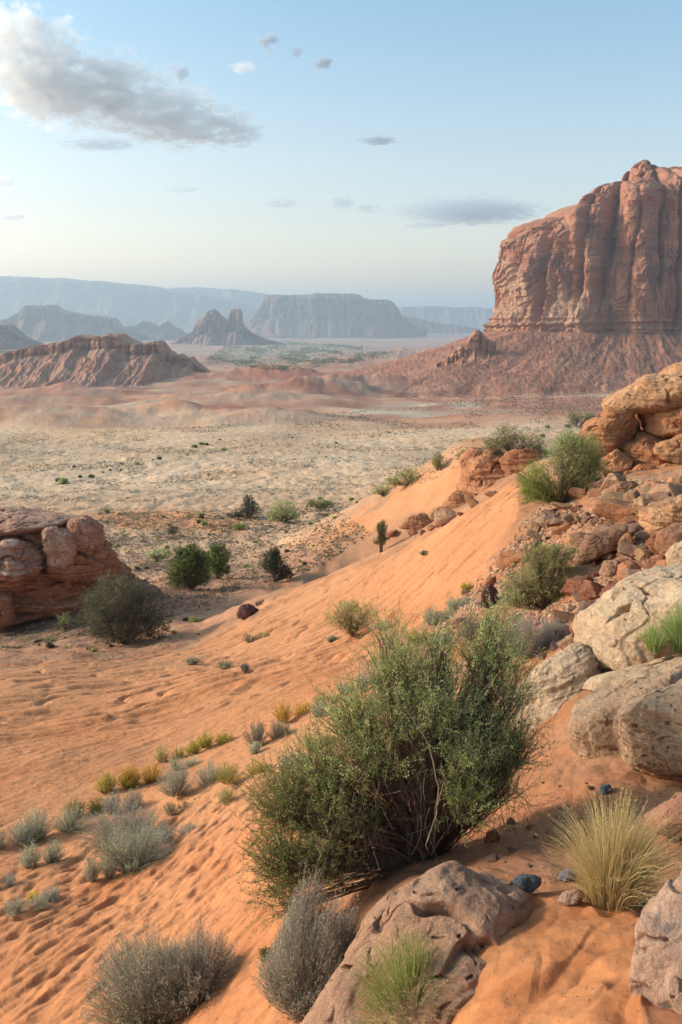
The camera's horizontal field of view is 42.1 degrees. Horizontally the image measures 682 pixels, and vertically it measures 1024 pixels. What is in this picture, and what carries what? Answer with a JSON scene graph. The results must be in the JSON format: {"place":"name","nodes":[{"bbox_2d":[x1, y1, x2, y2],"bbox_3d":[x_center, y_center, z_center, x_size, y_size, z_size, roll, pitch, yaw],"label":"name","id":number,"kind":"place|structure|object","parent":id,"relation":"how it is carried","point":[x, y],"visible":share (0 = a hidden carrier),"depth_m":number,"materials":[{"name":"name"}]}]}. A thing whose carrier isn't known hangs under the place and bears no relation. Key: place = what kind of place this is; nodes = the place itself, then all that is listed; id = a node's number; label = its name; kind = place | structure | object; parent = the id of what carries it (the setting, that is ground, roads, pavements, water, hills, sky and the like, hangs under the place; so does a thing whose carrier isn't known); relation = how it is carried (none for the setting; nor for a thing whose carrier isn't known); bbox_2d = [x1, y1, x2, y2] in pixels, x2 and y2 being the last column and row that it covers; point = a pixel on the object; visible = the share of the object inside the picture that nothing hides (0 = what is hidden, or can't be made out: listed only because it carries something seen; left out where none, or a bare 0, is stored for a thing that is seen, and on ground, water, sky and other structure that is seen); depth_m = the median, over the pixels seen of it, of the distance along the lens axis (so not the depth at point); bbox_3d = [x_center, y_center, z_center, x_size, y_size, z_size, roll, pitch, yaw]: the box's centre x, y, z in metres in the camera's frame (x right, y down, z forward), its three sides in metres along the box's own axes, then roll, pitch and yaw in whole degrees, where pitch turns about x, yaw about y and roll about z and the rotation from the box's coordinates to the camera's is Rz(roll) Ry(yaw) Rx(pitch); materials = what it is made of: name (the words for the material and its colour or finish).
{"place":"outdoors","nodes":[
{"label":"outdoors","id":0,"kind":"place"},
{"bbox_2d":[0,330,681,1023],"bbox_3d":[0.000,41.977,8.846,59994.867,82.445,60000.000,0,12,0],"label":"ground","id":1,"kind":"structure","parent":0,"point":[526,960],"depth_m":23.47,"materials":[{"name":"sand"}]},
{"bbox_2d":[0,325,44,349],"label":"mesa","id":2,"kind":"structure","parent":1,"relation":"on","point":[13,337],"depth_m":2202.25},
{"bbox_2d":[0,821,44,847],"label":"sage shrub","id":3,"kind":"object","parent":1,"relation":"on","point":[22,839],"visible":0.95,"depth_m":11.42,"materials":[{"name":"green plant"}]},
{"bbox_2d":[3,893,48,916],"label":"sage shrub","id":4,"kind":"object","parent":1,"relation":"on","point":[36,903],"visible":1,"depth_m":9.23,"materials":[{"name":"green plant"}]},
{"bbox_2d":[17,837,64,868],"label":"sage shrub","id":5,"kind":"object","parent":1,"relation":"on","point":[51,857],"visible":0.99,"depth_m":10.66,"materials":[{"name":"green plant"}]},
{"bbox_2d":[39,884,62,902],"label":"sage shrub","id":6,"kind":"object","parent":1,"relation":"on","point":[55,895],"visible":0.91,"depth_m":9.48,"materials":[{"name":"grey plant"}]},
{"bbox_2d":[15,802,89,840],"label":"sage shrub","id":7,"kind":"object","parent":1,"relation":"on","point":[71,825],"visible":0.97,"depth_m":11.68,"materials":[{"name":"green plant"}]},
{"bbox_2d":[0,506,131,626],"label":"rock outcrop","id":8,"kind":"object","parent":1,"relation":"on","point":[49,560],"visible":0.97,"depth_m":44.95,"materials":[{"name":"red stone"}]},
{"bbox_2d":[0,305,149,341],"bbox_3d":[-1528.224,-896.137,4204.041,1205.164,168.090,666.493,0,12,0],"label":"mesa","id":9,"kind":"structure","parent":1,"relation":"on","point":[49,323],"depth_m":4042.49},
{"bbox_2d":[64,790,106,818],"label":"yellow shrub","id":10,"kind":"object","parent":1,"relation":"on","point":[93,804],"visible":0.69,"depth_m":12.35,"materials":[{"name":"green plant"}]},
{"bbox_2d":[81,851,116,882],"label":"sage shrub","id":11,"kind":"object","parent":1,"relation":"on","point":[91,871],"visible":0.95,"depth_m":9.75,"materials":[{"name":"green plant"}]},
{"bbox_2d":[0,333,210,388],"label":"badland ridge","id":12,"kind":"structure","parent":1,"relation":"on","point":[114,359],"depth_m":873.30,"materials":[{"name":"stone"}]},
{"bbox_2d":[92,769,142,793],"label":"yellow shrub","id":13,"kind":"object","parent":1,"relation":"on","point":[108,784],"visible":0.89,"depth_m":13.27,"materials":[{"name":"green plant"}]},
{"bbox_2d":[71,796,173,863],"bbox_3d":[-2.677,3.820,10.902,1.251,0.579,1.265,0,12,0],"label":"sage shrub","id":14,"kind":"object","parent":1,"relation":"on","point":[127,823],"visible":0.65,"depth_m":10.96,"materials":[{"name":"green plant"}]},
{"bbox_2d":[100,785,144,813],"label":"sage shrub","id":15,"kind":"object","parent":1,"relation":"on","point":[112,798],"visible":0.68,"depth_m":12.27,"materials":[{"name":"grey plant"}]},
{"bbox_2d":[71,567,175,647],"bbox_3d":[-9.404,4.152,38.218,4.535,3.618,3.151,0,12,0],"label":"grey green bush","id":16,"kind":"object","parent":1,"relation":"on","point":[131,608],"visible":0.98,"depth_m":37.95,"materials":[{"name":"green plant"}]},
{"bbox_2d":[0,276,258,331],"bbox_3d":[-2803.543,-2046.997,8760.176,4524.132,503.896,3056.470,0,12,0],"label":"plateau","id":17,"kind":"structure","parent":1,"relation":"on","point":[125,305],"depth_m":7979.01,"materials":[{"name":"stone"}]},
{"bbox_2d":[94,819,175,876],"bbox_3d":[-2.309,3.715,9.988,0.932,0.600,0.943,0,12,0],"label":"sage shrub","id":18,"kind":"object","parent":1,"relation":"on","point":[137,857],"visible":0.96,"depth_m":9.94,"materials":[{"name":"green plant"}]},
{"bbox_2d":[117,761,162,788],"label":"golden shrub","id":19,"kind":"object","parent":1,"relation":"on","point":[150,777],"visible":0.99,"depth_m":13.38,"materials":[{"name":"yellow plant"}]},
{"bbox_2d":[77,901,205,1023],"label":"grey shrub","id":20,"kind":"object","parent":1,"relation":"on","point":[131,998],"visible":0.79,"depth_m":5.88,"materials":[{"name":"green plant"}]},
{"bbox_2d":[126,321,185,338],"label":"distant knobs","id":21,"kind":"object","parent":1,"relation":"on","point":[165,330],"visible":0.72,"depth_m":4532.09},
{"bbox_2d":[144,547,172,561],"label":"green bush","id":22,"kind":"object","parent":1,"relation":"on","point":[154,555],"visible":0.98,"depth_m":66.43,"materials":[{"name":"green plant"}]},
{"bbox_2d":[152,744,185,762],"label":"golden shrub","id":23,"kind":"object","parent":1,"relation":"on","point":[162,756],"visible":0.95,"depth_m":14.62,"materials":[{"name":"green plant"}]},
{"bbox_2d":[153,821,197,844],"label":"sage shrub","id":24,"kind":"object","parent":1,"relation":"on","point":[181,831],"visible":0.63,"depth_m":10.41,"materials":[{"name":"grey plant"}]},
{"bbox_2d":[164,799,190,815],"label":"sage shrub","id":25,"kind":"object","parent":1,"relation":"on","point":[171,810],"visible":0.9,"depth_m":11.53,"materials":[{"name":"grey plant"}]},
{"bbox_2d":[167,755,198,770],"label":"sage shrub","id":26,"kind":"object","parent":1,"relation":"on","point":[174,765],"visible":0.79,"depth_m":13.72,"materials":[{"name":"grey plant"}]},
{"bbox_2d":[1,507,369,649],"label":"gravel","id":27,"kind":"structure","parent":1,"relation":"on","point":[192,533],"depth_m":66.11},
{"bbox_2d":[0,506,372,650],"bbox_3d":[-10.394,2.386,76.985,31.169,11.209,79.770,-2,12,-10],"label":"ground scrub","id":28,"kind":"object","parent":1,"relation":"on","point":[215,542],"visible":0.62,"depth_m":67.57,"materials":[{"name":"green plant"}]},
{"bbox_2d":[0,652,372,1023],"bbox_3d":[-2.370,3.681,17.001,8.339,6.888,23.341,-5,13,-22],"label":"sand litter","id":29,"kind":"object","parent":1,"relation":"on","point":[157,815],"visible":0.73,"depth_m":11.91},
{"bbox_2d":[163,541,212,589],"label":"juniper","id":30,"kind":"object","parent":1,"relation":"on","point":[189,573],"visible":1,"depth_m":54.30,"materials":[{"name":"green plant"}]},
{"bbox_2d":[154,758,226,796],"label":"sage shrub","id":31,"kind":"object","parent":1,"relation":"on","point":[177,786],"visible":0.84,"depth_m":12.23,"materials":[{"name":"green plant"}]},
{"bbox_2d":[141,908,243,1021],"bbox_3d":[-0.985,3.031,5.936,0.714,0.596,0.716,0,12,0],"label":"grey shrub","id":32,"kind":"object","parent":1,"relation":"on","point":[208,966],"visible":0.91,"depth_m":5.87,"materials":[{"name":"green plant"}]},
{"bbox_2d":[184,739,202,755],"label":"yellow shrub","id":33,"kind":"object","parent":1,"relation":"on","point":[193,749],"visible":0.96,"depth_m":14.63,"materials":[{"name":"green plant"}]},
{"bbox_2d":[196,730,233,748],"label":"yellow shrub","id":34,"kind":"object","parent":1,"relation":"on","point":[207,742],"visible":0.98,"depth_m":14.81,"materials":[{"name":"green plant"}]},
{"bbox_2d":[168,287,269,307],"bbox_3d":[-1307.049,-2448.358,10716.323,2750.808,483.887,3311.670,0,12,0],"label":"plateau","id":35,"kind":"structure","parent":1,"relation":"on","point":[251,298],"depth_m":9857.40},
{"bbox_2d":[205,543,232,578],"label":"juniper","id":36,"kind":"object","parent":1,"relation":"on","point":[218,566],"visible":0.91,"depth_m":58.85,"materials":[{"name":"green plant"}]},
{"bbox_2d":[215,785,238,804],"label":"yellow shrub","id":37,"kind":"object","parent":1,"relation":"on","point":[225,798],"visible":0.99,"depth_m":10.89,"materials":[{"name":"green plant"}]},
{"bbox_2d":[172,309,285,345],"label":"twin butte","id":38,"kind":"object","parent":1,"relation":"on","point":[213,327],"visible":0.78,"depth_m":3194.31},
{"bbox_2d":[212,756,271,784],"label":"yellow shrub","id":39,"kind":"object","parent":1,"relation":"on","point":[228,774],"visible":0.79,"depth_m":11.81,"materials":[{"name":"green plant"}]},
{"bbox_2d":[226,493,261,518],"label":"juniper","id":40,"kind":"object","parent":1,"relation":"on","point":[248,510],"visible":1,"depth_m":105.41,"materials":[{"name":"green plant"}]},
{"bbox_2d":[236,604,258,618],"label":"rock","id":41,"kind":"object","parent":1,"relation":"on","point":[246,611],"visible":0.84,"depth_m":34.84,"materials":[{"name":"red stone"}]},
{"bbox_2d":[240,718,291,744],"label":"sage shrub","id":42,"kind":"object","parent":1,"relation":"on","point":[259,732],"visible":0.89,"depth_m":13.78,"materials":[{"name":"grey plant"}]},
{"bbox_2d":[257,545,293,581],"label":"juniper","id":43,"kind":"object","parent":1,"relation":"on","point":[272,560],"visible":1,"depth_m":56.50,"materials":[{"name":"green plant"}]},
{"bbox_2d":[265,497,301,521],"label":"green bush","id":44,"kind":"object","parent":1,"relation":"on","point":[277,513],"visible":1,"depth_m":101.39,"materials":[{"name":"green plant"}]},
{"bbox_2d":[271,693,312,722],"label":"golden shrub","id":45,"kind":"object","parent":1,"relation":"on","point":[284,716],"visible":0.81,"depth_m":14.76,"materials":[{"name":"yellow plant"}]},
{"bbox_2d":[0,399,597,531],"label":"ground scrub","id":46,"kind":"object","parent":1,"relation":"on","point":[211,451],"visible":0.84,"depth_m":192.19,"materials":[{"name":"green plant"}]},
{"bbox_2d":[202,341,406,369],"bbox_3d":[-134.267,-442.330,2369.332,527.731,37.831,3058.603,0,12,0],"label":"valley scrub","id":47,"kind":"object","parent":1,"relation":"on","point":[223,358],"visible":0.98,"depth_m":1605.51,"materials":[{"name":"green plant"}]},
{"bbox_2d":[251,847,362,1023],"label":"grey shrub","id":48,"kind":"object","parent":1,"relation":"on","point":[303,965],"visible":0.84,"depth_m":4.62,"materials":[{"name":"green plant"}]},
{"bbox_2d":[305,498,335,508],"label":"green bush","id":49,"kind":"object","parent":1,"relation":"on","point":[325,503],"visible":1,"depth_m":111.85,"materials":[{"name":"green plant"}]},
{"bbox_2d":[244,293,426,336],"bbox_3d":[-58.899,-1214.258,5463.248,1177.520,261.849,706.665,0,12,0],"label":"table mesa","id":50,"kind":"structure","parent":1,"relation":"on","point":[329,315],"depth_m":5272.97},
{"bbox_2d":[322,595,380,636],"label":"green bush","id":51,"kind":"object","parent":1,"relation":"on","point":[345,623],"visible":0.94,"depth_m":23.14,"materials":[{"name":"green plant"}]},
{"bbox_2d":[375,519,387,552],"bbox_3d":[1.608,0.981,35.136,0.554,1.471,0.686,4,13,20],"label":"juniper","id":52,"kind":"object","parent":1,"relation":"on","point":[381,532],"visible":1,"depth_m":35.06,"materials":[{"name":"green plant"}]},
{"bbox_2d":[224,574,564,939],"bbox_3d":[0.344,1.494,5.464,2.118,2.140,1.348,0,12,0],"label":"green bush","id":53,"kind":"object","parent":1,"relation":"on","point":[438,817],"visible":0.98,"depth_m":5.31,"materials":[{"name":"green plant"}]},
{"bbox_2d":[384,467,419,488],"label":"dark bush","id":54,"kind":"object","parent":1,"relation":"on","point":[397,480],"visible":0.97,"depth_m":60.90,"materials":[{"name":"green plant"}]},
{"bbox_2d":[341,925,468,1023],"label":"grass tuft","id":55,"kind":"object","parent":1,"relation":"on","point":[412,969],"visible":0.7,"depth_m":3.56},
{"bbox_2d":[300,861,532,1023],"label":"rock ledge","id":56,"kind":"object","parent":1,"relation":"on","point":[460,909],"visible":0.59,"depth_m":3.72,"materials":[{"name":"stone"}]},
{"bbox_2d":[421,601,459,625],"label":"sage shrub","id":57,"kind":"object","parent":1,"relation":"on","point":[428,618],"visible":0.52,"depth_m":18.26,"materials":[{"name":"green plant"}]},
{"bbox_2d":[434,509,455,521],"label":"loose rock","id":58,"kind":"object","parent":1,"relation":"on","point":[441,514],"visible":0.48,"depth_m":31.87,"materials":[{"name":"beige stone"}]},
{"bbox_2d":[398,306,493,329],"bbox_3d":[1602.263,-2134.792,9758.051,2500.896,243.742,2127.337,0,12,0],"label":"ridge","id":59,"kind":"structure","parent":1,"relation":"on","point":[476,317],"depth_m":9099.83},
{"bbox_2d":[445,594,471,609],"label":"sage shrub","id":60,"kind":"object","parent":1,"relation":"on","point":[454,606],"visible":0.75,"depth_m":18.49,"materials":[{"name":"green plant"}]},
{"bbox_2d":[436,330,495,366],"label":"rock spur","id":61,"kind":"structure","parent":1,"relation":"on","point":[478,345],"depth_m":718.66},
{"bbox_2d":[399,447,540,530],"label":"rock outcrop","id":62,"kind":"object","parent":1,"relation":"on","point":[480,471],"visible":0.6,"depth_m":53.44,"materials":[{"name":"red stone"}]},
{"bbox_2d":[480,423,550,455],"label":"dark bush","id":63,"kind":"object","parent":62,"relation":"on","point":[515,440],"visible":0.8,"depth_m":53.77,"materials":[{"name":"green plant"}]},
{"bbox_2d":[457,610,496,639],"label":"sage shrub","id":64,"kind":"object","parent":1,"relation":"on","point":[471,618],"visible":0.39,"depth_m":14.22,"materials":[{"name":"green plant"}]},
{"bbox_2d":[481,584,498,607],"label":"rock","id":65,"kind":"object","parent":1,"relation":"on","point":[492,589],"visible":0.78,"depth_m":16.73,"materials":[{"name":"red stone"}]},
{"bbox_2d":[496,548,530,569],"bbox_3d":[3.792,0.991,19.137,1.004,0.402,0.538,-20,-11,42],"label":"loose rock","id":66,"kind":"object","parent":1,"relation":"on","point":[504,560],"visible":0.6,"depth_m":19.05,"materials":[{"name":"orange stone"}]},
{"bbox_2d":[512,874,541,892],"bbox_3d":[0.858,1.744,4.125,0.158,0.144,0.117,0,12,0],"label":"stone","id":67,"kind":"object","parent":1,"relation":"on","point":[528,883],"visible":0.72,"depth_m":4.08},
{"bbox_2d":[506,606,567,657],"bbox_3d":[2.294,1.358,10.329,0.924,0.618,0.501,-4,13,-18],"label":"grey shrub","id":68,"kind":"object","parent":1,"relation":"on","point":[547,635],"visible":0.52,"depth_m":10.26,"materials":[{"name":"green plant"}]},
{"bbox_2d":[394,330,681,410],"bbox_3d":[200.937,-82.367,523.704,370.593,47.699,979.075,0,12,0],"label":"scree","id":69,"kind":"structure","parent":1,"relation":"on","point":[552,388],"depth_m":679.81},
{"bbox_2d":[495,540,583,613],"bbox_3d":[3.040,0.940,13.125,1.361,1.200,1.035,6,13,25],"label":"green bush","id":70,"kind":"object","parent":1,"relation":"on","point":[545,585],"visible":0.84,"depth_m":13.07,"materials":[{"name":"green plant"}]},
{"bbox_2d":[421,479,667,663],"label":"gravel","id":71,"kind":"structure","parent":1,"relation":"on","point":[524,539],"depth_m":17.80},
{"bbox_2d":[489,642,600,745],"bbox_3d":[1.917,1.784,8.303,1.080,1.264,1.496,8,14,33],"label":"rock slab","id":72,"kind":"object","parent":1,"relation":"on","point":[576,664],"visible":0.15,"depth_m":7.84,"materials":[{"name":"beige stone"}]},
{"bbox_2d":[551,609,573,622],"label":"loose rock","id":73,"kind":"object","parent":1,"relation":"on","point":[563,616],"visible":0.73,"depth_m":10.86,"materials":[{"name":"red stone"}]},
{"bbox_2d":[513,426,617,505],"bbox_3d":[5.478,-1.085,21.513,2.644,2.031,1.842,0,12,0],"label":"green bush","id":74,"kind":"object","parent":1,"relation":"on","point":[587,463],"visible":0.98,"depth_m":21.48,"materials":[{"name":"green plant"}]},
{"bbox_2d":[556,889,584,905],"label":"stone","id":75,"kind":"object","parent":1,"relation":"on","point":[570,897],"visible":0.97,"depth_m":3.90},
{"bbox_2d":[560,575,592,595],"bbox_3d":[3.406,1.061,12.636,0.485,0.288,0.376,6,17,44],"label":"loose rock","id":76,"kind":"object","parent":1,"relation":"on","point":[575,583],"visible":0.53,"depth_m":12.57,"materials":[{"name":"red stone"}]},
{"bbox_2d":[565,410,597,426],"bbox_3d":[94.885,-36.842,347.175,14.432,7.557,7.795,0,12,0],"label":"dark bush","id":77,"kind":"object","parent":1,"relation":"on","point":[577,420],"visible":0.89,"depth_m":346.73,"materials":[{"name":"green plant"}]},
{"bbox_2d":[483,160,681,332],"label":"sandstone butte","id":78,"kind":"object","parent":1,"relation":"on","point":[606,257],"visible":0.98,"depth_m":744.30,"materials":[{"name":"stone"}]},
{"bbox_2d":[565,564,600,577],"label":"loose rock","id":79,"kind":"object","parent":1,"relation":"on","point":[588,568],"visible":0.48,"depth_m":13.01,"materials":[{"name":"beige stone"}]},
{"bbox_2d":[577,580,604,600],"bbox_3d":[3.235,1.033,11.257,0.387,0.256,0.394,20,-5,-13],"label":"loose rock","id":80,"kind":"object","parent":1,"relation":"on","point":[589,590],"visible":0.6,"depth_m":11.13,"materials":[{"name":"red stone"}]},
{"bbox_2d":[575,523,628,565],"bbox_3d":[3.955,0.496,13.406,0.724,0.607,0.838,6,13,25],"label":"boulder","id":81,"kind":"object","parent":1,"relation":"on","point":[600,541],"visible":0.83,"depth_m":13.15,"materials":[{"name":"stone"}]},
{"bbox_2d":[534,783,681,913],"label":"grass tuft","id":82,"kind":"object","parent":1,"relation":"on","point":[610,874],"visible":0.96,"depth_m":3.89,"materials":[{"name":"plant"}]},
{"bbox_2d":[599,559,618,576],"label":"boulder","id":83,"kind":"object","parent":1,"relation":"on","point":[608,568],"visible":0.81,"depth_m":12.32,"materials":[{"name":"stone"}]},
{"bbox_2d":[599,473,624,490],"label":"loose rock","id":84,"kind":"object","parent":1,"relation":"on","point":[611,479],"visible":0.5,"depth_m":19.16,"materials":[{"name":"beige stone"}]},
{"bbox_2d":[592,498,632,521],"bbox_3d":[4.930,-0.005,15.804,0.894,0.408,0.874,10,13,-2],"label":"loose rock","id":85,"kind":"object","parent":1,"relation":"on","point":[616,510],"visible":0.65,"depth_m":15.66,"materials":[{"name":"red stone"}]},
{"bbox_2d":[601,481,638,494],"bbox_3d":[5.665,-0.470,18.059,0.515,0.390,0.670,-10,16,-40],"label":"boulder","id":86,"kind":"object","parent":1,"relation":"on","point":[626,485],"visible":0.56,"depth_m":17.84,"materials":[{"name":"stone"}]},
{"bbox_2d":[567,666,681,758],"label":"boulder","id":87,"kind":"object","parent":1,"relation":"on","point":[592,729],"visible":0.5,"depth_m":6.45,"materials":[{"name":"stone"}]},
{"bbox_2d":[568,361,681,477],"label":"rock outcrop","id":88,"kind":"object","parent":1,"relation":"on","point":[638,421],"visible":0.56,"depth_m":24.17,"materials":[{"name":"orange stone"}]},
{"bbox_2d":[617,539,635,557],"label":"loose rock","id":89,"kind":"object","parent":1,"relation":"on","point":[625,548],"visible":0.44,"depth_m":12.45,"materials":[{"name":"beige stone"}]},
{"bbox_2d":[572,565,681,670],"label":"boulder","id":90,"kind":"object","parent":1,"relation":"on","point":[607,625],"visible":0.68,"depth_m":7.86,"materials":[{"name":"beige stone"}]},
{"bbox_2d":[617,560,640,581],"bbox_3d":[3.607,0.779,11.133,0.303,0.322,0.370,5,13,23],"label":"boulder","id":91,"kind":"object","parent":1,"relation":"on","point":[629,564],"visible":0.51,"depth_m":11.11,"materials":[{"name":"orange stone"}]},
{"bbox_2d":[582,653,681,690],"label":"rock plate","id":92,"kind":"object","parent":1,"relation":"on","point":[629,674],"visible":0.53,"depth_m":7.19,"materials":[{"name":"beige stone"}]},
{"bbox_2d":[636,597,681,653],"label":"grass tuft","id":93,"kind":"object","parent":92,"relation":"on","point":[655,644],"visible":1,"depth_m":7.24,"materials":[{"name":"green plant"}]},
{"bbox_2d":[633,548,652,560],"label":"loose rock","id":94,"kind":"object","parent":1,"relation":"on","point":[640,553],"visible":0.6,"depth_m":12.21,"materials":[{"name":"beige stone"}]},
{"bbox_2d":[631,494,655,514],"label":"loose rock","id":95,"kind":"object","parent":1,"relation":"on","point":[642,501],"visible":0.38,"depth_m":14.82,"materials":[{"name":"beige stone"}]},
{"bbox_2d":[618,679,681,780],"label":"boulder","id":96,"kind":"object","parent":1,"relation":"on","point":[650,732],"visible":0.91,"depth_m":5.65,"materials":[{"name":"stone"}]},
{"bbox_2d":[629,870,681,1014],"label":"boulder","id":97,"kind":"object","parent":1,"relation":"on","point":[655,973],"visible":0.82,"depth_m":2.96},
{"bbox_2d":[638,494,681,535],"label":"boulder","id":98,"kind":"object","parent":1,"relation":"on","point":[655,517],"visible":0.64,"depth_m":12.73,"materials":[{"name":"beige stone"}]},
{"bbox_2d":[644,792,681,835],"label":"flat stone","id":99,"kind":"object","parent":1,"relation":"on","point":[672,805],"visible":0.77,"depth_m":4.48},
{"bbox_2d":[647,482,681,496],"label":"loose rock","id":100,"kind":"object","parent":1,"relation":"on","point":[674,490],"visible":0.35,"depth_m":14.76,"materials":[{"name":"beige stone"}]},
{"bbox_2d":[654,522,681,555],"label":"boulder","id":101,"kind":"object","parent":1,"relation":"on","point":[667,537],"visible":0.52,"depth_m":11.32,"materials":[{"name":"stone"}]},
{"bbox_2d":[665,541,681,565],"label":"boulder","id":102,"kind":"object","parent":1,"relation":"on","point":[673,554],"visible":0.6,"depth_m":10.27,"materials":[{"name":"beige stone"}]},
{"bbox_2d":[0,0,681,307],"label":"sky","id":103,"kind":"structure","parent":0,"point":[370,149],"materials":[{"name":"blue"}]},
{"bbox_2d":[402,315,479,333],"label":"hill","id":104,"kind":"structure","parent":0,"point":[430,327],"depth_m":6212.93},
{"bbox_2d":[348,754,681,886],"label":"gravel","id":105,"kind":"structure","parent":0,"point":[484,846],"depth_m":5.41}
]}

